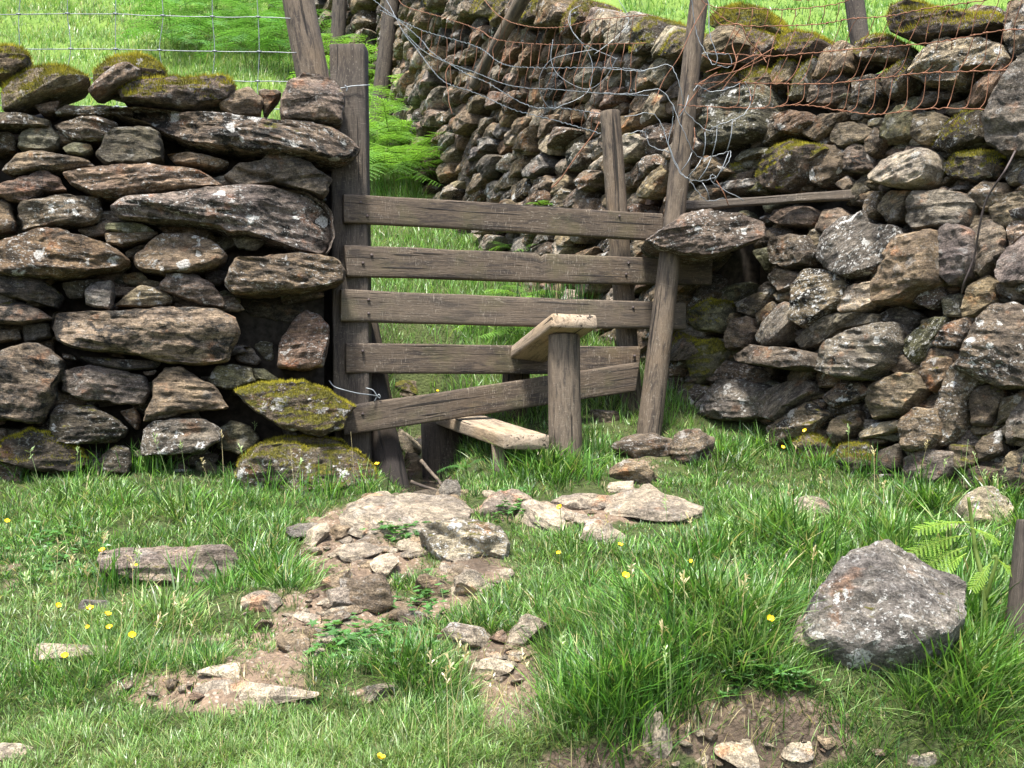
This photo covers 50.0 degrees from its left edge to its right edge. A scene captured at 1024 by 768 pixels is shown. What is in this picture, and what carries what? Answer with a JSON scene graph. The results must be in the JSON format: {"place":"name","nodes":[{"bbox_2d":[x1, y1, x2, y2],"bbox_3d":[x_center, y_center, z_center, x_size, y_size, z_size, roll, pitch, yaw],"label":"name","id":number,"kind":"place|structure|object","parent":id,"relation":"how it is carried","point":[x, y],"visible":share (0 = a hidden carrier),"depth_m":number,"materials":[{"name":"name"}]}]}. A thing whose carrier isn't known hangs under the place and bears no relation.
{"place":"outdoors","nodes":[
{"label":"outdoors","id":0,"kind":"place"},
{"bbox_2d":[400,438,440,492],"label":"bare soil","id":1,"kind":"structure","parent":0,"point":[418,477],"depth_m":5.60,"materials":[{"name":"brown soil"}]},
{"bbox_2d":[372,327,409,487],"bbox_3d":[-0.659,0.122,5.401,0.404,0.887,0.167,0,0,43],"label":"strut post","id":2,"kind":"object","parent":1,"relation":"on","point":[386,451],"visible":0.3,"depth_m":5.31,"materials":[{"name":"black wood"}]},
{"bbox_2d":[404,452,421,468],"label":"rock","id":3,"kind":"object","parent":1,"relation":"on","point":[411,460],"visible":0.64,"depth_m":5.95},
{"bbox_2d":[0,540,1023,767],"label":"grass","id":4,"kind":"structure","parent":0,"point":[992,668],"depth_m":2.66,"materials":[{"name":"plant"}]},
{"bbox_2d":[0,0,1023,767],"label":"ground","id":5,"kind":"structure","parent":0,"point":[490,570],"depth_m":3.16,"materials":[{"name":"plant"}]},
{"bbox_2d":[0,742,32,762],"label":"rock","id":6,"kind":"object","parent":5,"relation":"on","point":[6,749],"visible":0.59,"depth_m":2.48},
{"bbox_2d":[36,643,111,662],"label":"rock","id":7,"kind":"object","parent":5,"relation":"on","point":[60,647],"visible":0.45,"depth_m":2.93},
{"bbox_2d":[78,599,108,609],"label":"rock","id":8,"kind":"object","parent":5,"relation":"on","point":[82,603],"visible":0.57,"depth_m":3.33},
{"bbox_2d":[116,0,206,57],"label":"bracken","id":9,"kind":"object","parent":5,"relation":"on","point":[152,24],"visible":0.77,"depth_m":15.02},
{"bbox_2d":[123,0,209,28],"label":"bracken","id":10,"kind":"object","parent":5,"relation":"on","point":[172,3],"visible":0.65,"depth_m":17.01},
{"bbox_2d":[97,544,239,585],"bbox_3d":[-1.134,0.657,3.712,0.454,0.261,0.384,0,0,0],"label":"rock","id":11,"kind":"object","parent":5,"relation":"on","point":[155,556],"visible":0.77,"depth_m":3.56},
{"bbox_2d":[128,3,209,65],"bbox_3d":[-4.653,-4.591,14.763,1.151,0.699,1.142,0,0,0],"label":"bracken","id":12,"kind":"object","parent":5,"relation":"on","point":[153,28],"visible":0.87,"depth_m":14.75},
{"bbox_2d":[140,11,237,50],"bbox_3d":[-4.430,-4.851,15.269,1.420,0.541,1.344,0,0,38],"label":"bracken","id":13,"kind":"object","parent":5,"relation":"on","point":[182,25],"visible":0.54,"depth_m":15.18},
{"bbox_2d":[0,41,380,491],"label":"drystone wall","id":14,"kind":"structure","parent":5,"relation":"on","point":[171,271],"depth_m":4.92,"materials":[{"name":"stone"}]},
{"bbox_2d":[154,15,233,60],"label":"bracken","id":15,"kind":"object","parent":5,"relation":"on","point":[209,24],"visible":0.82,"depth_m":14.90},
{"bbox_2d":[0,0,391,398],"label":"wire fence","id":16,"kind":"object","parent":5,"relation":"on","point":[305,38],"visible":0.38,"depth_m":6.03,"materials":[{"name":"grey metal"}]},
{"bbox_2d":[0,0,402,181],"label":"grass","id":17,"kind":"structure","parent":5,"relation":"on","point":[51,33],"depth_m":15.39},
{"bbox_2d":[172,0,237,40],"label":"bracken","id":18,"kind":"object","parent":5,"relation":"on","point":[205,10],"visible":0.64,"depth_m":15.47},
{"bbox_2d":[174,10,245,47],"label":"bracken","id":19,"kind":"object","parent":5,"relation":"on","point":[208,17],"visible":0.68,"depth_m":15.28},
{"bbox_2d":[167,20,256,69],"bbox_3d":[-3.697,-4.206,13.576,1.020,0.788,1.012,0,0,-40],"label":"bracken","id":20,"kind":"object","parent":5,"relation":"on","point":[216,22],"visible":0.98,"depth_m":13.64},
{"bbox_2d":[196,662,240,679],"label":"rock","id":21,"kind":"object","parent":5,"relation":"on","point":[226,670],"visible":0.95,"depth_m":2.75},
{"bbox_2d":[196,3,272,36],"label":"bracken","id":22,"kind":"object","parent":5,"relation":"on","point":[237,13],"visible":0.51,"depth_m":15.57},
{"bbox_2d":[191,35,285,64],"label":"bracken","id":23,"kind":"object","parent":5,"relation":"on","point":[233,37],"visible":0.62,"depth_m":14.11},
{"bbox_2d":[197,28,279,59],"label":"bracken","id":24,"kind":"object","parent":5,"relation":"on","point":[231,40],"visible":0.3,"depth_m":14.88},
{"bbox_2d":[202,32,278,70],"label":"bracken","id":25,"kind":"object","parent":5,"relation":"on","point":[242,49],"visible":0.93,"depth_m":13.81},
{"bbox_2d":[212,0,284,56],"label":"bracken","id":26,"kind":"object","parent":5,"relation":"on","point":[251,18],"visible":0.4,"depth_m":15.06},
{"bbox_2d":[218,16,289,67],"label":"bracken","id":27,"kind":"object","parent":5,"relation":"on","point":[277,31],"visible":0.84,"depth_m":13.68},
{"bbox_2d":[192,679,318,707],"bbox_3d":[-0.631,0.766,2.706,0.314,0.063,0.056,0,0,0],"label":"rock","id":28,"kind":"object","parent":5,"relation":"on","point":[260,691],"visible":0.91,"depth_m":2.70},
{"bbox_2d":[240,590,283,611],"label":"rock","id":29,"kind":"object","parent":5,"relation":"on","point":[273,601],"visible":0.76,"depth_m":3.24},
{"bbox_2d":[244,0,286,29],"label":"bracken","id":30,"kind":"object","parent":5,"relation":"on","point":[274,2],"visible":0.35,"depth_m":16.40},
{"bbox_2d":[237,16,327,72],"bbox_3d":[-2.900,-4.198,13.703,1.290,0.610,1.160,0,0,0],"label":"bracken","id":31,"kind":"object","parent":5,"relation":"on","point":[262,34],"visible":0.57,"depth_m":13.75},
{"bbox_2d":[247,15,330,69],"bbox_3d":[-2.733,-4.244,13.792,1.233,0.762,1.123,0,0,0],"label":"bracken","id":32,"kind":"object","parent":5,"relation":"on","point":[269,27],"visible":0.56,"depth_m":13.79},
{"bbox_2d":[277,631,309,652],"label":"path stone","id":33,"kind":"object","parent":5,"relation":"on","point":[287,641],"visible":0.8,"depth_m":2.99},
{"bbox_2d":[286,522,317,538],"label":"rock","id":34,"kind":"object","parent":5,"relation":"on","point":[301,528],"visible":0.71,"depth_m":4.11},
{"bbox_2d":[292,611,322,623],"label":"path stone","id":35,"kind":"object","parent":5,"relation":"on","point":[301,615],"visible":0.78,"depth_m":3.20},
{"bbox_2d":[303,523,329,546],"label":"rock","id":36,"kind":"object","parent":5,"relation":"on","point":[319,533],"visible":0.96,"depth_m":4.04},
{"bbox_2d":[317,574,339,591],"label":"rock","id":37,"kind":"object","parent":5,"relation":"on","point":[331,581],"visible":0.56,"depth_m":3.37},
{"bbox_2d":[328,0,346,73],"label":"fence post","id":38,"kind":"object","parent":5,"relation":"on","point":[338,19],"visible":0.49,"depth_m":13.72,"materials":[{"name":"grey wood"}]},
{"bbox_2d":[325,587,354,607],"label":"rock","id":39,"kind":"object","parent":5,"relation":"on","point":[337,596],"visible":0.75,"depth_m":3.31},
{"bbox_2d":[329,523,351,539],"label":"rock","id":40,"kind":"object","parent":5,"relation":"on","point":[337,531],"visible":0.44,"depth_m":4.09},
{"bbox_2d":[332,541,382,561],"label":"rock","id":41,"kind":"object","parent":5,"relation":"on","point":[349,552],"visible":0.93,"depth_m":3.81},
{"bbox_2d":[346,491,393,506],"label":"rock","id":42,"kind":"object","parent":5,"relation":"on","point":[382,493],"visible":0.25,"depth_m":4.62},
{"bbox_2d":[355,532,384,543],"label":"path stone","id":43,"kind":"object","parent":5,"relation":"on","point":[372,538],"visible":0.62,"depth_m":4.00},
{"bbox_2d":[349,571,393,614],"bbox_3d":[-0.430,0.645,3.390,0.135,0.143,0.158,0,0,0],"label":"rock","id":44,"kind":"object","parent":5,"relation":"on","point":[371,593],"visible":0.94,"depth_m":3.33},
{"bbox_2d":[362,682,398,703],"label":"rock","id":45,"kind":"object","parent":5,"relation":"on","point":[376,688],"visible":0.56,"depth_m":2.72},
{"bbox_2d":[369,0,399,126],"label":"fence post","id":46,"kind":"object","parent":5,"relation":"on","point":[383,68],"visible":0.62,"depth_m":11.32,"materials":[{"name":"brown wood"}]},
{"bbox_2d":[370,553,398,576],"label":"rock","id":47,"kind":"object","parent":5,"relation":"on","point":[385,563],"visible":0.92,"depth_m":3.70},
{"bbox_2d":[369,73,402,112],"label":"bracken","id":48,"kind":"object","parent":5,"relation":"on","point":[388,91],"visible":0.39,"depth_m":10.85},
{"bbox_2d":[369,87,404,138],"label":"bracken","id":49,"kind":"object","parent":5,"relation":"on","point":[381,109],"visible":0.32,"depth_m":10.42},
{"bbox_2d":[369,100,415,162],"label":"bracken","id":50,"kind":"object","parent":5,"relation":"on","point":[383,104],"visible":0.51,"depth_m":9.60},
{"bbox_2d":[369,125,429,172],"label":"bracken","id":51,"kind":"object","parent":5,"relation":"on","point":[377,131],"visible":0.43,"depth_m":9.61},
{"bbox_2d":[370,142,429,192],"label":"bracken","id":52,"kind":"object","parent":5,"relation":"on","point":[415,145],"visible":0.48,"depth_m":9.11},
{"bbox_2d":[370,145,430,193],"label":"bracken","id":53,"kind":"object","parent":5,"relation":"on","point":[392,164],"visible":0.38,"depth_m":9.16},
{"bbox_2d":[372,134,434,167],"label":"bracken","id":54,"kind":"object","parent":5,"relation":"on","point":[391,135],"visible":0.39,"depth_m":9.28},
{"bbox_2d":[388,606,419,620],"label":"path stone","id":55,"kind":"object","parent":5,"relation":"on","point":[392,614],"visible":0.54,"depth_m":3.31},
{"bbox_2d":[339,493,470,540],"bbox_3d":[-0.417,0.512,4.212,0.516,0.153,0.439,0,0,28],"label":"rock","id":56,"kind":"object","parent":5,"relation":"on","point":[368,512],"visible":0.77,"depth_m":4.16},
{"bbox_2d":[396,538,414,550],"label":"path stone","id":57,"kind":"object","parent":5,"relation":"on","point":[405,544],"visible":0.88,"depth_m":3.91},
{"bbox_2d":[395,380,417,396],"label":"rock","id":58,"kind":"object","parent":5,"relation":"on","point":[409,387],"visible":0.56,"depth_m":6.65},
{"bbox_2d":[370,148,442,192],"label":"bracken","id":59,"kind":"object","parent":5,"relation":"on","point":[424,153],"visible":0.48,"depth_m":8.98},
{"bbox_2d":[370,146,442,196],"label":"bracken","id":60,"kind":"object","parent":5,"relation":"on","point":[391,163],"visible":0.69,"depth_m":8.97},
{"bbox_2d":[370,146,443,187],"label":"bracken","id":61,"kind":"object","parent":5,"relation":"on","point":[396,155],"visible":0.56,"depth_m":8.88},
{"bbox_2d":[370,157,444,196],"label":"bracken","id":62,"kind":"object","parent":5,"relation":"on","point":[387,167],"visible":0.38,"depth_m":9.01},
{"bbox_2d":[397,429,421,453],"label":"rock","id":63,"kind":"object","parent":5,"relation":"on","point":[410,443],"visible":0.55,"depth_m":6.28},
{"bbox_2d":[370,131,451,185],"bbox_3d":[-0.835,-1.786,9.112,1.119,0.484,0.858,0,0,12],"label":"bracken","id":64,"kind":"object","parent":5,"relation":"on","point":[400,171],"visible":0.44,"depth_m":8.96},
{"bbox_2d":[397,610,425,625],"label":"path stone","id":65,"kind":"object","parent":5,"relation":"on","point":[406,614],"visible":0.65,"depth_m":3.26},
{"bbox_2d":[400,543,429,557],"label":"path stone","id":66,"kind":"object","parent":5,"relation":"on","point":[415,550],"visible":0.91,"depth_m":3.87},
{"bbox_2d":[0,484,831,700],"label":"leafy weeds","id":67,"kind":"object","parent":5,"relation":"on","point":[349,635],"visible":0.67,"depth_m":3.08,"materials":[{"name":"green plant"}]},
{"bbox_2d":[414,573,451,595],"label":"rock","id":68,"kind":"object","parent":5,"relation":"on","point":[420,581],"visible":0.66,"depth_m":3.48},
{"bbox_2d":[439,479,460,495],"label":"rock","id":69,"kind":"object","parent":5,"relation":"on","point":[448,486],"visible":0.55,"depth_m":4.49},
{"bbox_2d":[447,562,468,577],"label":"path stone","id":70,"kind":"object","parent":5,"relation":"on","point":[454,569],"visible":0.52,"depth_m":3.65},
{"bbox_2d":[437,622,490,647],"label":"rock","id":71,"kind":"object","parent":5,"relation":"on","point":[477,636],"visible":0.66,"depth_m":3.04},
{"bbox_2d":[419,517,510,561],"bbox_3d":[-0.167,0.623,3.955,0.323,0.305,0.325,0,0,0],"label":"boulder","id":72,"kind":"object","parent":5,"relation":"on","point":[447,539],"visible":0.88,"depth_m":3.84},
{"bbox_2d":[450,569,487,595],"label":"rock","id":73,"kind":"object","parent":5,"relation":"on","point":[465,580],"visible":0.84,"depth_m":3.43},
{"bbox_2d":[104,546,837,767],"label":"dead grass","id":74,"kind":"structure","parent":5,"relation":"on","point":[499,693],"depth_m":2.63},
{"bbox_2d":[474,657,514,676],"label":"rock","id":75,"kind":"object","parent":5,"relation":"on","point":[501,668],"visible":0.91,"depth_m":2.96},
{"bbox_2d":[489,629,507,643],"bbox_3d":[-0.036,0.714,3.096,0.061,0.035,0.051,-1,9,27],"label":"path chip","id":76,"kind":"object","parent":5,"relation":"on","point":[500,636],"visible":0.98,"depth_m":3.08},
{"bbox_2d":[471,489,531,515],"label":"rock","id":77,"kind":"object","parent":5,"relation":"on","point":[491,502],"visible":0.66,"depth_m":4.34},
{"bbox_2d":[1,417,1005,767],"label":"grass","id":78,"kind":"structure","parent":5,"relation":"on","point":[227,579],"depth_m":3.42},
{"bbox_2d":[0,415,1023,644],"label":"grass","id":79,"kind":"structure","parent":5,"relation":"on","point":[799,538],"depth_m":3.96,"materials":[{"name":"plant"}]},
{"bbox_2d":[268,0,763,388],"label":"drystone wall","id":80,"kind":"structure","parent":5,"relation":"on","point":[493,152],"depth_m":7.34,"materials":[{"name":"stone"}]},
{"bbox_2d":[468,0,529,89],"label":"split pole","id":81,"kind":"object","parent":80,"relation":"attached to","point":[516,10],"visible":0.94,"depth_m":7.42,"materials":[{"name":"brown wood"}]},
{"bbox_2d":[374,0,648,133],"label":"sagging netting","id":82,"kind":"object","parent":80,"relation":"hanging from","point":[553,67],"visible":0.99,"depth_m":6.18,"materials":[{"name":"metal"}]},
{"bbox_2d":[324,43,712,478],"bbox_3d":[-0.011,-0.503,5.476,1.930,2.259,1.288,0,0,13],"label":"wooden stile","id":83,"kind":"object","parent":5,"relation":"on","point":[355,306],"visible":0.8,"depth_m":5.37,"materials":[{"name":"brown wood"}]},
{"bbox_2d":[505,648,536,660],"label":"path stone","id":84,"kind":"object","parent":5,"relation":"on","point":[515,653],"visible":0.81,"depth_m":3.00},
{"bbox_2d":[22,421,1023,767],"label":"seeding grass","id":85,"kind":"structure","parent":5,"relation":"on","point":[466,659],"depth_m":2.87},
{"bbox_2d":[505,614,552,646],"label":"rock","id":86,"kind":"object","parent":5,"relation":"on","point":[525,620],"visible":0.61,"depth_m":3.05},
{"bbox_2d":[370,171,703,478],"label":"grass","id":87,"kind":"structure","parent":5,"relation":"on","point":[456,287],"depth_m":6.96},
{"bbox_2d":[516,499,565,531],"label":"rock","id":88,"kind":"object","parent":5,"relation":"on","point":[548,512],"visible":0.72,"depth_m":4.21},
{"bbox_2d":[495,252,606,342],"bbox_3d":[0.318,-0.530,6.620,0.782,0.566,0.916,0,0,23],"label":"rush clump","id":89,"kind":"object","parent":5,"relation":"on","point":[547,285],"visible":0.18,"depth_m":6.64,"materials":[{"name":"green plant"}]},
{"bbox_2d":[573,512,590,525],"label":"path stone","id":90,"kind":"object","parent":5,"relation":"on","point":[578,518],"visible":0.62,"depth_m":4.24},
{"bbox_2d":[550,493,615,510],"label":"rock","id":91,"kind":"object","parent":5,"relation":"on","point":[581,501],"visible":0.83,"depth_m":4.41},
{"bbox_2d":[580,518,625,543],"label":"rock","id":92,"kind":"object","parent":5,"relation":"on","point":[597,525],"visible":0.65,"depth_m":4.01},
{"bbox_2d":[590,409,619,422],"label":"rock","id":93,"kind":"object","parent":5,"relation":"on","point":[607,416],"visible":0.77,"depth_m":5.64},
{"bbox_2d":[607,481,634,493],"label":"rock","id":94,"kind":"object","parent":5,"relation":"on","point":[619,486],"visible":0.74,"depth_m":4.63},
{"bbox_2d":[608,459,656,484],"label":"rock","id":95,"kind":"object","parent":5,"relation":"on","point":[632,470],"visible":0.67,"depth_m":4.76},
{"bbox_2d":[611,432,672,457],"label":"rock","id":96,"kind":"object","parent":5,"relation":"on","point":[639,445],"visible":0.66,"depth_m":5.19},
{"bbox_2d":[604,488,703,522],"bbox_3d":[0.578,0.490,4.404,0.406,0.112,0.362,0,0,32],"label":"rock","id":97,"kind":"object","parent":5,"relation":"on","point":[647,504],"visible":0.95,"depth_m":4.32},
{"bbox_2d":[642,703,672,758],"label":"rock","id":98,"kind":"object","parent":5,"relation":"on","point":[657,735],"visible":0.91,"depth_m":2.54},
{"bbox_2d":[637,0,707,435],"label":"leaning post","id":99,"kind":"object","parent":5,"relation":"on","point":[652,400],"visible":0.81,"depth_m":5.47,"materials":[{"name":"brown wood"}]},
{"bbox_2d":[603,0,774,205],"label":"tangled wire","id":100,"kind":"object","parent":99,"relation":"hanging from","point":[731,64],"visible":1,"depth_m":5.40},
{"bbox_2d":[678,0,1023,114],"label":"rusty netting","id":101,"kind":"object","parent":99,"relation":"attached to","point":[924,43],"visible":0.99,"depth_m":5.21,"materials":[{"name":"metal"}]},
{"bbox_2d":[669,428,714,464],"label":"rock","id":102,"kind":"object","parent":5,"relation":"on","point":[696,442],"visible":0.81,"depth_m":5.13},
{"bbox_2d":[703,728,717,740],"bbox_3d":[0.463,0.821,2.568,0.036,0.023,0.029,16,20,20],"label":"path chip","id":103,"kind":"object","parent":5,"relation":"on","point":[711,735],"visible":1,"depth_m":2.56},
{"bbox_2d":[713,741,759,767],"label":"path stone","id":104,"kind":"object","parent":5,"relation":"on","point":[742,755],"visible":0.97,"depth_m":2.52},
{"bbox_2d":[779,757,812,767],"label":"path stone","id":105,"kind":"object","parent":5,"relation":"on","point":[792,764],"visible":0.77,"depth_m":2.54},
{"bbox_2d":[780,741,814,761],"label":"path stone","id":106,"kind":"object","parent":5,"relation":"on","point":[798,752],"visible":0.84,"depth_m":2.54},
{"bbox_2d":[791,614,809,648],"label":"rock","id":107,"kind":"object","parent":5,"relation":"on","point":[795,637],"visible":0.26,"depth_m":2.74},
{"bbox_2d":[794,496,831,515],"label":"rock","id":108,"kind":"object","parent":5,"relation":"on","point":[819,500],"visible":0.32,"depth_m":4.42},
{"bbox_2d":[621,0,1006,72],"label":"grass","id":109,"kind":"structure","parent":5,"relation":"on","point":[868,6],"depth_m":18.12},
{"bbox_2d":[817,734,837,749],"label":"path stone","id":110,"kind":"object","parent":5,"relation":"on","point":[825,741],"visible":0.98,"depth_m":2.56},
{"bbox_2d":[640,0,1023,494],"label":"drystone wall","id":111,"kind":"structure","parent":5,"relation":"on","point":[870,324],"depth_m":5.12,"materials":[{"name":"stone"}]},
{"bbox_2d":[685,189,854,212],"bbox_3d":[1.276,-0.926,5.535,0.897,0.069,0.052,0,0,28],"label":"plank","id":112,"kind":"object","parent":111,"relation":"in","point":[827,196],"depth_m":5.49,"materials":[{"name":"brown wood"}]},
{"bbox_2d":[961,151,1015,293],"bbox_3d":[1.953,-0.666,4.558,0.088,0.559,0.324,0,0,-21],"label":"bent wire","id":113,"kind":"object","parent":111,"relation":"hanging from","point":[984,205],"visible":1,"depth_m":4.54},
{"bbox_2d":[844,0,868,45],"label":"fence post","id":114,"kind":"object","parent":5,"relation":"on","point":[856,9],"visible":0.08,"depth_m":6.85,"materials":[{"name":"grey wood"}]},
{"bbox_2d":[802,539,966,672],"bbox_3d":[0.950,0.698,2.933,0.469,0.572,0.616,0,0,0],"label":"boulder","id":115,"kind":"object","parent":5,"relation":"on","point":[863,615],"visible":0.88,"depth_m":2.70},
{"bbox_2d":[907,751,936,767],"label":"rock","id":116,"kind":"object","parent":5,"relation":"on","point":[917,760],"visible":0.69,"depth_m":2.54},
{"bbox_2d":[906,497,1011,638],"bbox_3d":[1.224,0.537,2.987,0.314,0.454,0.077,0,0,-6],"label":"fern","id":117,"kind":"object","parent":5,"relation":"on","point":[985,592],"visible":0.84,"depth_m":2.98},
{"bbox_2d":[953,486,1013,524],"bbox_3d":[1.864,0.565,4.423,0.216,0.324,0.390,0,0,0],"label":"rock","id":118,"kind":"object","parent":5,"relation":"on","point":[983,502],"visible":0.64,"depth_m":4.29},
{"bbox_2d":[1005,519,1023,652],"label":"old post","id":119,"kind":"object","parent":5,"relation":"on","point":[1015,594],"visible":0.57,"depth_m":2.95,"materials":[{"name":"brown wood"}]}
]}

